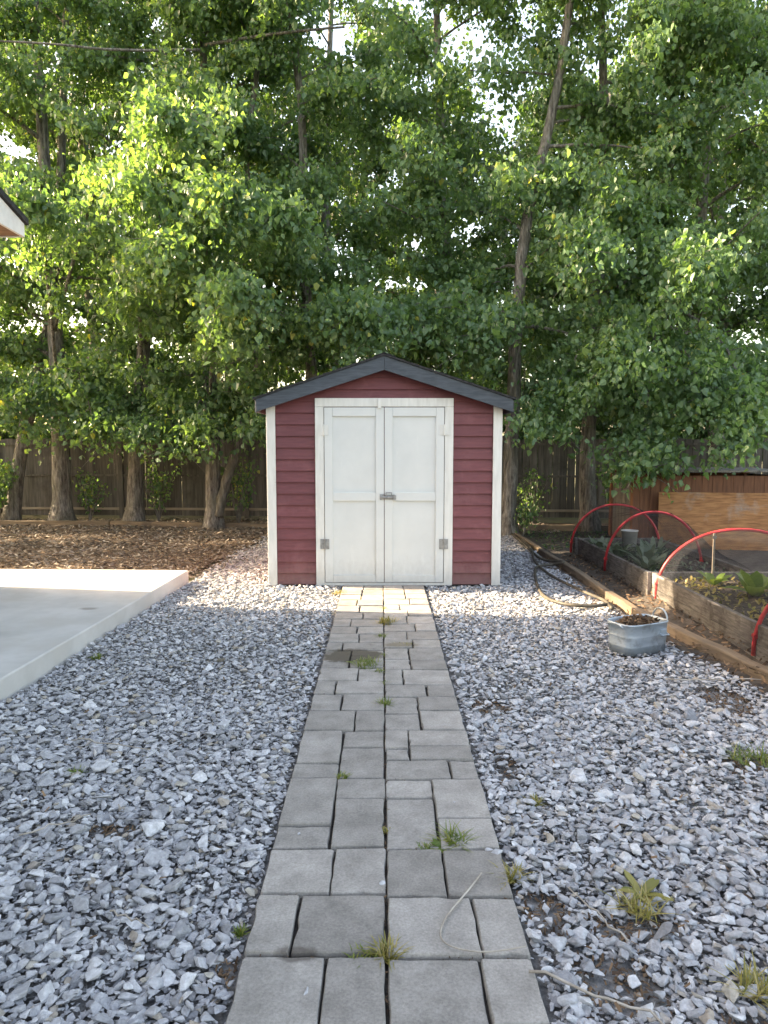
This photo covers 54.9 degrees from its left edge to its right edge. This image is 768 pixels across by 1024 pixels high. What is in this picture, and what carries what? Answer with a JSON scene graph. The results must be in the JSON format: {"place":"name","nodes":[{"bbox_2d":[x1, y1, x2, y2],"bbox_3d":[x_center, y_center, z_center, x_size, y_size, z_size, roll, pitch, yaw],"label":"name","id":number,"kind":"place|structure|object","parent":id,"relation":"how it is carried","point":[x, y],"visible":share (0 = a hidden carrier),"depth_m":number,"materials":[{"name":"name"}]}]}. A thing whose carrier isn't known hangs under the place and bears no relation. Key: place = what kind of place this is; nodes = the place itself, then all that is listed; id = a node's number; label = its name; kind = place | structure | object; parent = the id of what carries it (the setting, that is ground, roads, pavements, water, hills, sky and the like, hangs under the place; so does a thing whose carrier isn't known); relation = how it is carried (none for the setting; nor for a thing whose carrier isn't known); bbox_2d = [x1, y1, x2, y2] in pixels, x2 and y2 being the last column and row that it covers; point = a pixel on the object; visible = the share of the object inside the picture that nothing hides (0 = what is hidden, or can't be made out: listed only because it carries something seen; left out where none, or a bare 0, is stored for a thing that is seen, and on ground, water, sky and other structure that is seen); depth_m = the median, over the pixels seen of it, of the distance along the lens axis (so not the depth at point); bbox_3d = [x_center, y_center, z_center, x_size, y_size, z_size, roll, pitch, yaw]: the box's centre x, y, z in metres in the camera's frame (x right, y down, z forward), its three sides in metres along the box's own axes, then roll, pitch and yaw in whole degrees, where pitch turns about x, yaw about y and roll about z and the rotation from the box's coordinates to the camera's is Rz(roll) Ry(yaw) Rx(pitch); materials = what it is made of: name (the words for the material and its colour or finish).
{"place":"outdoors","nodes":[
{"label":"outdoors","id":0,"kind":"place"},
{"bbox_2d":[0,5,57,438],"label":"leafy tree","id":1,"kind":"object","parent":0,"point":[16,142],"visible":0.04,"depth_m":16.90,"materials":[{"name":"green plant"}]},
{"bbox_2d":[0,569,188,701],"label":"patio","id":2,"kind":"structure","parent":0,"point":[50,619],"depth_m":6.14,"materials":[{"name":"concrete"}]},
{"bbox_2d":[0,517,608,577],"bbox_3d":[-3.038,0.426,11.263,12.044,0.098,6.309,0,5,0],"label":"wood mulch","id":3,"kind":"object","parent":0,"point":[96,543],"visible":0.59,"depth_m":10.83,"materials":[{"name":"brown wood"}]},
{"bbox_2d":[0,458,18,507],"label":"shrub","id":4,"kind":"object","parent":3,"relation":"on","point":[7,477],"visible":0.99,"depth_m":13.70,"materials":[{"name":"green plant"}]},
{"bbox_2d":[0,520,109,525],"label":"edging timber","id":5,"kind":"object","parent":3,"relation":"on","point":[40,522],"visible":0.85,"depth_m":13.29,"materials":[{"name":"wood"}]},
{"bbox_2d":[0,0,166,519],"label":"poplar tree","id":6,"kind":"object","parent":3,"relation":"on","point":[12,508],"visible":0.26,"depth_m":13.07,"materials":[{"name":"green plant"}]},
{"bbox_2d":[0,0,177,520],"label":"poplar tree","id":7,"kind":"object","parent":3,"relation":"on","point":[50,228],"visible":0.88,"depth_m":12.05,"materials":[{"name":"green plant"}]},
{"bbox_2d":[72,467,116,520],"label":"shrub","id":8,"kind":"object","parent":3,"relation":"on","point":[88,505],"visible":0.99,"depth_m":13.74,"materials":[{"name":"green plant"}]},
{"bbox_2d":[0,0,266,520],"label":"poplar tree","id":9,"kind":"object","parent":3,"relation":"on","point":[145,309],"visible":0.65,"depth_m":11.60,"materials":[{"name":"green plant"}]},
{"bbox_2d":[127,456,188,521],"bbox_3d":[-4.144,-0.436,13.753,0.868,1.248,0.811,2,6,22],"label":"shrub","id":10,"kind":"object","parent":3,"relation":"on","point":[156,488],"visible":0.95,"depth_m":13.68,"materials":[{"name":"green plant"}]},
{"bbox_2d":[0,0,344,529],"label":"poplar tree","id":11,"kind":"object","parent":3,"relation":"on","point":[232,300],"visible":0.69,"depth_m":11.45,"materials":[{"name":"green plant"}]},
{"bbox_2d":[110,520,267,528],"bbox_3d":[-3.175,0.226,13.071,3.516,0.093,0.107,1,6,8],"label":"edging timber","id":12,"kind":"object","parent":3,"relation":"on","point":[192,524],"visible":0.61,"depth_m":13.09,"materials":[{"name":"wood"}]},
{"bbox_2d":[220,448,261,522],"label":"shrub","id":13,"kind":"object","parent":3,"relation":"on","point":[240,483],"visible":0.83,"depth_m":13.13,"materials":[{"name":"green plant"}]},
{"bbox_2d":[166,0,428,379],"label":"poplar tree","id":14,"kind":"object","parent":3,"relation":"on","point":[324,318],"visible":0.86,"depth_m":11.54,"materials":[{"name":"green plant"}]},
{"bbox_2d":[311,0,564,390],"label":"poplar tree","id":15,"kind":"object","parent":3,"relation":"on","point":[443,313],"visible":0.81,"depth_m":11.65,"materials":[{"name":"green plant"}]},
{"bbox_2d":[517,468,557,523],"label":"shrub","id":16,"kind":"object","parent":3,"relation":"on","point":[532,491],"visible":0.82,"depth_m":13.47,"materials":[{"name":"green plant"}]},
{"bbox_2d":[441,0,724,531],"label":"poplar tree","id":17,"kind":"object","parent":3,"relation":"on","point":[598,248],"visible":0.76,"depth_m":10.66,"materials":[{"name":"green plant"}]},
{"bbox_2d":[509,0,767,503],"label":"poplar tree","id":18,"kind":"object","parent":3,"relation":"on","point":[691,256],"visible":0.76,"depth_m":10.58,"materials":[{"name":"green plant"}]},
{"bbox_2d":[523,0,767,472],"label":"poplar tree","id":19,"kind":"object","parent":3,"relation":"on","point":[710,183],"visible":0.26,"depth_m":12.13,"materials":[{"name":"green plant"}]},
{"bbox_2d":[712,55,767,349],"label":"poplar tree","id":20,"kind":"object","parent":3,"relation":"on","point":[763,333],"visible":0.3,"depth_m":13.36,"materials":[{"name":"green plant"}]},
{"bbox_2d":[0,542,767,1023],"bbox_3d":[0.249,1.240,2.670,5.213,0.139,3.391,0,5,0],"label":"gravel","id":21,"kind":"structure","parent":0,"point":[222,732],"depth_m":2.80,"materials":[{"name":"gravel"}]},
{"bbox_2d":[0,187,28,237],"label":"house","id":22,"kind":"structure","parent":21,"relation":"on","point":[14,219],"depth_m":7.02,"materials":[{"name":"paint"}]},
{"bbox_2d":[19,814,90,835],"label":"dry twig","id":23,"kind":"object","parent":21,"relation":"on","point":[51,824],"visible":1,"depth_m":2.85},
{"bbox_2d":[232,922,250,938],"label":"grass tuft","id":24,"kind":"object","parent":21,"relation":"on","point":[239,932],"visible":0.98,"depth_m":2.27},
{"bbox_2d":[252,352,515,585],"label":"shed","id":25,"kind":"structure","parent":21,"relation":"on","point":[384,468],"depth_m":7.62,"materials":[{"name":"red"}]},
{"bbox_2d":[319,407,383,581],"bbox_3d":[-0.330,-0.167,7.633,0.658,1.807,0.064,0,5,0],"label":"door","id":26,"kind":"structure","parent":25,"relation":"in","point":[353,543],"depth_m":7.63,"materials":[{"name":"grey paint"}]},
{"bbox_2d":[380,407,448,581],"bbox_3d":[0.310,-0.167,7.628,0.706,1.807,0.078,0,5,0],"label":"door","id":27,"kind":"structure","parent":25,"relation":"in","point":[415,544],"depth_m":7.63,"materials":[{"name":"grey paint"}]},
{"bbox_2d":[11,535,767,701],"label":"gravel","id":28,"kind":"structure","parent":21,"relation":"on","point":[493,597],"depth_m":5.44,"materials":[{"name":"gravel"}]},
{"bbox_2d":[511,533,613,609],"bbox_3d":[1.851,0.568,9.087,0.557,0.089,5.238,0,5,2],"label":"garden hose","id":29,"kind":"object","parent":28,"relation":"on","point":[556,562],"visible":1,"depth_m":7.49,"materials":[{"name":"beige rubber"}]},
{"bbox_2d":[607,607,669,655],"bbox_3d":[1.831,0.850,5.320,0.448,0.291,0.290,-3,6,-26],"label":"metal tub","id":30,"kind":"object","parent":28,"relation":"on","point":[625,640],"visible":0.92,"depth_m":5.22,"materials":[{"name":"metal"}]},
{"bbox_2d":[615,613,659,625],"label":"dead leaves","id":31,"kind":"object","parent":30,"relation":"in","point":[635,619],"visible":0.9,"depth_m":5.29,"materials":[{"name":"plant"}]},
{"bbox_2d":[666,678,760,680],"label":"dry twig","id":32,"kind":"object","parent":28,"relation":"on","point":[711,679],"visible":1,"depth_m":4.52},
{"bbox_2d":[22,608,767,1023],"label":"plant debris","id":33,"kind":"object","parent":21,"relation":"on","point":[544,930],"visible":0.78,"depth_m":2.38,"materials":[{"name":"brown plant"}]},
{"bbox_2d":[488,860,535,888],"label":"grass tuft","id":34,"kind":"object","parent":21,"relation":"on","point":[511,879],"visible":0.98,"depth_m":2.55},
{"bbox_2d":[525,926,540,939],"bbox_3d":[0.449,1.273,2.233,0.031,0.016,0.061,4,0,-32],"label":"loose stone","id":35,"kind":"object","parent":21,"relation":"on","point":[531,933],"visible":1,"depth_m":2.22,"materials":[{"name":"stone"}]},
{"bbox_2d":[514,533,559,562],"bbox_3d":[2.119,0.482,10.560,0.081,0.082,2.881,0,5,-1],"label":"edging timber","id":36,"kind":"object","parent":21,"relation":"on","point":[544,553],"visible":0.52,"depth_m":10.04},
{"bbox_2d":[426,0,719,535],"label":"poplar tree","id":37,"kind":"object","parent":21,"relation":"on","point":[514,308],"visible":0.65,"depth_m":11.28,"materials":[{"name":"green plant"}]},
{"bbox_2d":[529,970,663,1023],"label":"dry twig","id":38,"kind":"object","parent":21,"relation":"on","point":[592,994],"visible":1,"depth_m":1.97,"materials":[{"name":"wood"}]},
{"bbox_2d":[556,559,637,614],"bbox_3d":[2.170,0.745,7.763,0.081,0.093,2.700,0,5,-1],"label":"edging timber","id":39,"kind":"object","parent":21,"relation":"on","point":[607,594],"visible":0.77,"depth_m":7.37,"materials":[{"name":"wood"}]},
{"bbox_2d":[568,887,628,941],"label":"dry twig","id":40,"kind":"object","parent":21,"relation":"on","point":[609,927],"visible":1,"depth_m":2.29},
{"bbox_2d":[593,879,682,923],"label":"grass tuft","id":41,"kind":"object","parent":21,"relation":"on","point":[648,913],"visible":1,"depth_m":2.38,"materials":[{"name":"plant"}]},
{"bbox_2d":[619,870,673,902],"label":"broadleaf weed","id":42,"kind":"object","parent":21,"relation":"on","point":[652,883],"visible":0.77,"depth_m":2.47,"materials":[{"name":"plant"}]},
{"bbox_2d":[708,947,767,1012],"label":"grass tuft","id":43,"kind":"object","parent":21,"relation":"on","point":[761,991],"visible":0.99,"depth_m":2.03,"materials":[{"name":"plant"}]},
{"bbox_2d":[717,740,767,767],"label":"grass tuft","id":44,"kind":"object","parent":21,"relation":"on","point":[734,754],"visible":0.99,"depth_m":3.50,"materials":[{"name":"plant"}]},
{"bbox_2d":[0,0,767,438],"label":"sky","id":45,"kind":"structure","parent":0,"point":[338,41],"materials":[{"name":"white"}]},
{"bbox_2d":[225,585,549,1023],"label":"path","id":46,"kind":"structure","parent":0,"point":[331,874],"depth_m":2.60,"materials":[{"name":"concrete"}]},
{"bbox_2d":[343,942,384,966],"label":"grass tuft","id":47,"kind":"object","parent":46,"relation":"on","point":[368,956],"visible":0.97,"depth_m":2.15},
{"bbox_2d":[347,655,382,669],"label":"grass tuft","id":48,"kind":"object","parent":46,"relation":"on","point":[367,662],"visible":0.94,"depth_m":4.93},
{"bbox_2d":[242,586,510,1013],"bbox_3d":[0.003,1.063,4.583,0.845,0.024,6.082,0,5,0],"label":"joint grit","id":49,"kind":"object","parent":46,"relation":"on","point":[386,1000],"visible":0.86,"depth_m":2.59,"materials":[{"name":"grey stone"}]},
{"bbox_2d":[354,931,413,971],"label":"grass tuft","id":50,"kind":"object","parent":46,"relation":"on","point":[385,946],"visible":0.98,"depth_m":2.16,"materials":[{"name":"plant"}]},
{"bbox_2d":[430,838,457,852],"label":"broadleaf weed","id":51,"kind":"object","parent":46,"relation":"on","point":[437,842],"visible":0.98,"depth_m":2.74,"materials":[{"name":"green plant"}]},
{"bbox_2d":[422,820,478,852],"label":"grass tuft","id":52,"kind":"object","parent":46,"relation":"on","point":[450,833],"visible":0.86,"depth_m":2.77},
{"bbox_2d":[439,872,525,952],"bbox_3d":[0.262,1.255,2.322,0.232,0.009,0.383,-1,6,-12],"label":"dry twig","id":53,"kind":"object","parent":46,"relation":"on","point":[459,900],"visible":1,"depth_m":2.17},
{"bbox_2d":[22,451,762,580],"bbox_3d":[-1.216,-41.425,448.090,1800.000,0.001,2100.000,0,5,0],"label":"ground","id":54,"kind":"structure","parent":0,"point":[542,520],"depth_m":14.96,"materials":[{"name":"soil"}]},
{"bbox_2d":[0,359,50,438],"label":"shrub","id":55,"kind":"object","parent":54,"relation":"on","point":[4,435],"visible":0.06,"depth_m":15.90,"materials":[{"name":"green plant"}]},
{"bbox_2d":[16,333,152,477],"bbox_3d":[-6.335,-1.891,15.842,3.022,3.747,3.387,5,7,43],"label":"shrub","id":56,"kind":"object","parent":54,"relation":"on","point":[114,377],"visible":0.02,"depth_m":15.76,"materials":[{"name":"green plant"}]},
{"bbox_2d":[4,3,178,452],"bbox_3d":[-10.359,-8.757,24.786,8.018,15.924,6.814,0,5,0],"label":"leafy tree","id":57,"kind":"object","parent":54,"relation":"on","point":[75,291],"visible":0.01,"depth_m":24.61,"materials":[{"name":"green plant"}]},
{"bbox_2d":[0,1,201,405],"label":"leafy tree","id":58,"kind":"object","parent":54,"relation":"on","point":[75,329],"visible":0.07,"depth_m":17.26,"materials":[{"name":"green plant"}]},
{"bbox_2d":[128,346,270,473],"bbox_3d":[-4.005,-1.837,16.153,3.348,3.581,3.121,0,5,0],"label":"shrub","id":59,"kind":"object","parent":54,"relation":"on","point":[169,353],"visible":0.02,"depth_m":15.59,"materials":[{"name":"green plant"}]},
{"bbox_2d":[73,0,338,439],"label":"leafy tree","id":60,"kind":"object","parent":54,"relation":"on","point":[185,340],"visible":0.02,"depth_m":16.25,"materials":[{"name":"green plant"}]},
{"bbox_2d":[112,23,302,442],"bbox_3d":[-5.138,-8.757,24.315,7.198,16.023,7.581,0,5,0],"label":"leafy tree","id":61,"kind":"object","parent":54,"relation":"on","point":[177,343],"visible":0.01,"depth_m":24.37,"materials":[{"name":"green plant"}]},
{"bbox_2d":[232,347,347,391],"bbox_3d":[-1.681,-1.855,15.824,2.739,3.678,3.537,5,7,42],"label":"shrub","id":62,"kind":"object","parent":54,"relation":"on","point":[292,377],"visible":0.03,"depth_m":14.98,"materials":[{"name":"green plant"}]},
{"bbox_2d":[224,0,433,377],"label":"leafy tree","id":63,"kind":"object","parent":54,"relation":"on","point":[360,23],"visible":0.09,"depth_m":17.62,"materials":[{"name":"green plant"}]},
{"bbox_2d":[270,7,474,366],"bbox_3d":[-0.650,-8.851,24.841,8.117,16.096,7.505,0,5,0],"label":"leafy tree","id":64,"kind":"object","parent":54,"relation":"on","point":[368,33],"visible":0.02,"depth_m":24.28,"materials":[{"name":"green plant"}]},
{"bbox_2d":[0,436,767,520],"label":"wooden fence","id":65,"kind":"object","parent":54,"relation":"on","point":[188,493],"visible":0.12,"depth_m":14.26,"materials":[{"name":"brown wood"}]},
{"bbox_2d":[331,96,543,399],"bbox_3d":[1.465,-5.425,18.518,5.816,10.501,6.413,-2,6,-22],"label":"leafy tree","id":66,"kind":"object","parent":54,"relation":"on","point":[481,237],"visible":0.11,"depth_m":17.98,"materials":[{"name":"green plant"}]},
{"bbox_2d":[435,73,585,473],"bbox_3d":[4.333,-6.986,24.495,6.484,12.458,7.198,0,5,0],"label":"leafy tree","id":67,"kind":"object","parent":54,"relation":"on","point":[527,129],"visible":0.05,"depth_m":23.07,"materials":[{"name":"green plant"}]},
{"bbox_2d":[451,344,611,501],"bbox_3d":[2.890,-2.021,15.492,3.755,4.073,3.303,3,6,30],"label":"shrub","id":68,"kind":"object","parent":54,"relation":"on","point":[483,378],"visible":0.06,"depth_m":15.01,"materials":[{"name":"green plant"}]},
{"bbox_2d":[469,67,745,504],"bbox_3d":[5.184,-5.100,17.005,5.875,10.140,6.418,-3,6,-28],"label":"leafy tree","id":69,"kind":"object","parent":54,"relation":"on","point":[538,114],"visible":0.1,"depth_m":16.97,"materials":[{"name":"green plant"}]},
{"bbox_2d":[569,364,694,471],"bbox_3d":[5.319,-1.855,16.005,3.265,3.643,3.055,-4,7,-39],"label":"shrub","id":70,"kind":"object","parent":54,"relation":"on","point":[601,429],"visible":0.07,"depth_m":15.65,"materials":[{"name":"green plant"}]},
{"bbox_2d":[554,31,757,464],"bbox_3d":[8.932,-9.073,25.220,7.485,16.466,7.240,0,5,0],"label":"leafy tree","id":71,"kind":"object","parent":54,"relation":"on","point":[632,51],"depth_m":25.94,"materials":[{"name":"green plant"}]},
{"bbox_2d":[590,0,767,461],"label":"leafy tree","id":72,"kind":"object","parent":54,"relation":"on","point":[724,324],"visible":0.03,"depth_m":17.55,"materials":[{"name":"green plant"}]},
{"bbox_2d":[670,392,767,453],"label":"shrub","id":73,"kind":"object","parent":54,"relation":"on","point":[702,435],"visible":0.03,"depth_m":16.01,"materials":[{"name":"green plant"}]},
{"bbox_2d":[710,107,767,332],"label":"leafy tree","id":74,"kind":"object","parent":54,"relation":"on","point":[753,191],"visible":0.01,"depth_m":24.38,"materials":[{"name":"green plant"}]},
{"bbox_2d":[725,109,767,456],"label":"leafy tree","id":75,"kind":"object","parent":54,"relation":"on","point":[755,301],"visible":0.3,"depth_m":17.20,"materials":[{"name":"green plant"}]},
{"bbox_2d":[519,531,767,707],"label":"soil strip","id":76,"kind":"object","parent":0,"point":[748,559],"depth_m":9.69,"materials":[{"name":"soil"}]},
{"bbox_2d":[513,495,541,535],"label":"shrub","id":77,"kind":"object","parent":76,"relation":"on","point":[524,523],"visible":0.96,"depth_m":11.63,"materials":[{"name":"green plant"}]},
{"bbox_2d":[518,524,607,530],"bbox_3d":[3.366,0.272,12.543,2.807,0.104,0.108,0,5,4],"label":"edging timber","id":78,"kind":"object","parent":76,"relation":"on","point":[567,527],"visible":0.23,"depth_m":12.52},
{"bbox_2d":[595,452,631,506],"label":"shrub","id":79,"kind":"object","parent":76,"relation":"on","point":[603,478],"visible":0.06,"depth_m":12.89,"materials":[{"name":"green plant"}]},
{"bbox_2d":[524,529,730,549],"bbox_3d":[4.114,0.374,11.691,3.773,0.053,2.910,0,5,0],"label":"ground ivy","id":80,"kind":"object","parent":76,"relation":"on","point":[597,532],"visible":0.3,"depth_m":11.71,"materials":[{"name":"green plant"}]},
{"bbox_2d":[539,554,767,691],"bbox_3d":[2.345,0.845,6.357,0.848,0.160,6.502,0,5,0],"label":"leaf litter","id":81,"kind":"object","parent":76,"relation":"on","point":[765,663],"visible":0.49,"depth_m":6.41,"materials":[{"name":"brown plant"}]},
{"bbox_2d":[553,552,761,663],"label":"soil bank","id":82,"kind":"structure","parent":76,"relation":"on","point":[612,585],"depth_m":6.77,"materials":[{"name":"soil"}]},
{"bbox_2d":[573,537,760,594],"bbox_3d":[3.063,0.592,8.403,1.150,0.276,2.640,0,5,0],"label":"raised bed","id":83,"kind":"object","parent":76,"relation":"on","point":[619,566],"visible":0.34,"depth_m":8.16,"materials":[{"name":"wood"}]},
{"bbox_2d":[585,535,623,547],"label":"leafy plant","id":84,"kind":"object","parent":83,"relation":"on","point":[599,542],"visible":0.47,"depth_m":9.23,"materials":[{"name":"green plant"}]},
{"bbox_2d":[570,504,659,551],"bbox_3d":[3.009,0.211,9.612,1.166,0.644,0.041,0,5,3],"label":"garden hoop","id":85,"kind":"object","parent":83,"relation":"on","point":[602,506],"visible":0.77,"depth_m":9.58,"materials":[{"name":"red plastic"}]},
{"bbox_2d":[600,541,635,555],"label":"leafy plant","id":86,"kind":"object","parent":83,"relation":"on","point":[615,551],"visible":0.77,"depth_m":8.53,"materials":[{"name":"green plant"}]},
{"bbox_2d":[621,529,638,546],"bbox_3d":[3.095,0.334,9.333,0.213,0.212,0.212,0,5,0],"label":"bucket","id":87,"kind":"object","parent":83,"relation":"on","point":[629,536],"visible":0.77,"depth_m":9.26,"materials":[{"name":"white plastic"}]},
{"bbox_2d":[618,540,670,560],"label":"leafy plant","id":88,"kind":"object","parent":83,"relation":"on","point":[643,549],"visible":0.6,"depth_m":8.15,"materials":[{"name":"green plant"}]},
{"bbox_2d":[603,511,702,570],"bbox_3d":[2.988,0.326,8.202,1.066,0.684,0.049,1,6,7],"label":"garden hoop","id":89,"kind":"object","parent":83,"relation":"on","point":[643,513],"visible":0.88,"depth_m":8.17,"materials":[{"name":"red plastic"}]},
{"bbox_2d":[569,507,749,580],"bbox_3d":[3.015,0.311,8.376,1.183,0.699,2.599,0,5,0],"label":"garden net","id":90,"kind":"object","parent":89,"relation":"on","point":[678,537],"visible":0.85,"depth_m":8.06,"materials":[{"name":"black"}]},
{"bbox_2d":[627,550,685,569],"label":"leafy plant","id":91,"kind":"object","parent":83,"relation":"on","point":[650,563],"visible":0.91,"depth_m":7.72,"materials":[{"name":"green plant"}]},
{"bbox_2d":[631,536,682,555],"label":"leafy plant","id":92,"kind":"object","parent":83,"relation":"on","point":[661,544],"visible":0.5,"depth_m":8.76,"materials":[{"name":"green plant"}]},
{"bbox_2d":[611,543,732,571],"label":"bed weeds","id":93,"kind":"object","parent":83,"relation":"on","point":[683,563],"visible":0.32,"depth_m":8.01,"materials":[{"name":"green plant"}]},
{"bbox_2d":[608,467,767,537],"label":"compost bin","id":94,"kind":"object","parent":76,"relation":"on","point":[644,500],"visible":0.26,"depth_m":10.71,"materials":[{"name":"brown wood"}]},
{"bbox_2d":[633,608,767,683],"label":"edging timber","id":95,"kind":"object","parent":76,"relation":"on","point":[724,653],"visible":0.63,"depth_m":5.20,"materials":[{"name":"wood"}]},
{"bbox_2d":[644,571,767,666],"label":"raised bed","id":96,"kind":"object","parent":76,"relation":"on","point":[735,624],"visible":0.63,"depth_m":5.99,"materials":[{"name":"wood"}]},
{"bbox_2d":[654,528,767,598],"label":"garden hoop","id":97,"kind":"object","parent":96,"relation":"on","point":[673,554],"visible":0.99,"depth_m":6.73,"materials":[{"name":"red plastic"}]},
{"bbox_2d":[661,534,767,651],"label":"garden net","id":98,"kind":"object","parent":97,"relation":"attached to","point":[719,611],"visible":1,"depth_m":5.47,"materials":[{"name":"black"}]},
{"bbox_2d":[696,570,732,584],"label":"chard plant","id":99,"kind":"object","parent":96,"relation":"on","point":[712,580],"visible":0.98,"depth_m":6.66,"materials":[{"name":"green plant"}]},
{"bbox_2d":[712,533,716,574],"bbox_3d":[2.982,0.427,6.699,0.040,0.470,0.016,0,5,0],"label":"garden stake","id":100,"kind":"object","parent":96,"relation":"on","point":[714,538],"visible":0.81,"depth_m":6.69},
{"bbox_2d":[675,576,767,620],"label":"bed weeds","id":101,"kind":"object","parent":96,"relation":"on","point":[760,600],"visible":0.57,"depth_m":6.17,"materials":[{"name":"plant"}]},
{"bbox_2d":[723,570,767,596],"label":"chard plant","id":102,"kind":"object","parent":96,"relation":"on","point":[751,583],"visible":1,"depth_m":6.10,"materials":[{"name":"green plant"}]},
{"bbox_2d":[751,604,767,655],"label":"garden hoop","id":103,"kind":"object","parent":96,"relation":"on","point":[754,635],"visible":0.98,"depth_m":4.99,"materials":[{"name":"red plastic"}]},
{"bbox_2d":[658,492,767,550],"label":"plywood sheet","id":104,"kind":"object","parent":76,"relation":"on","point":[699,513],"visible":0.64,"depth_m":10.40,"materials":[{"name":"wood"}]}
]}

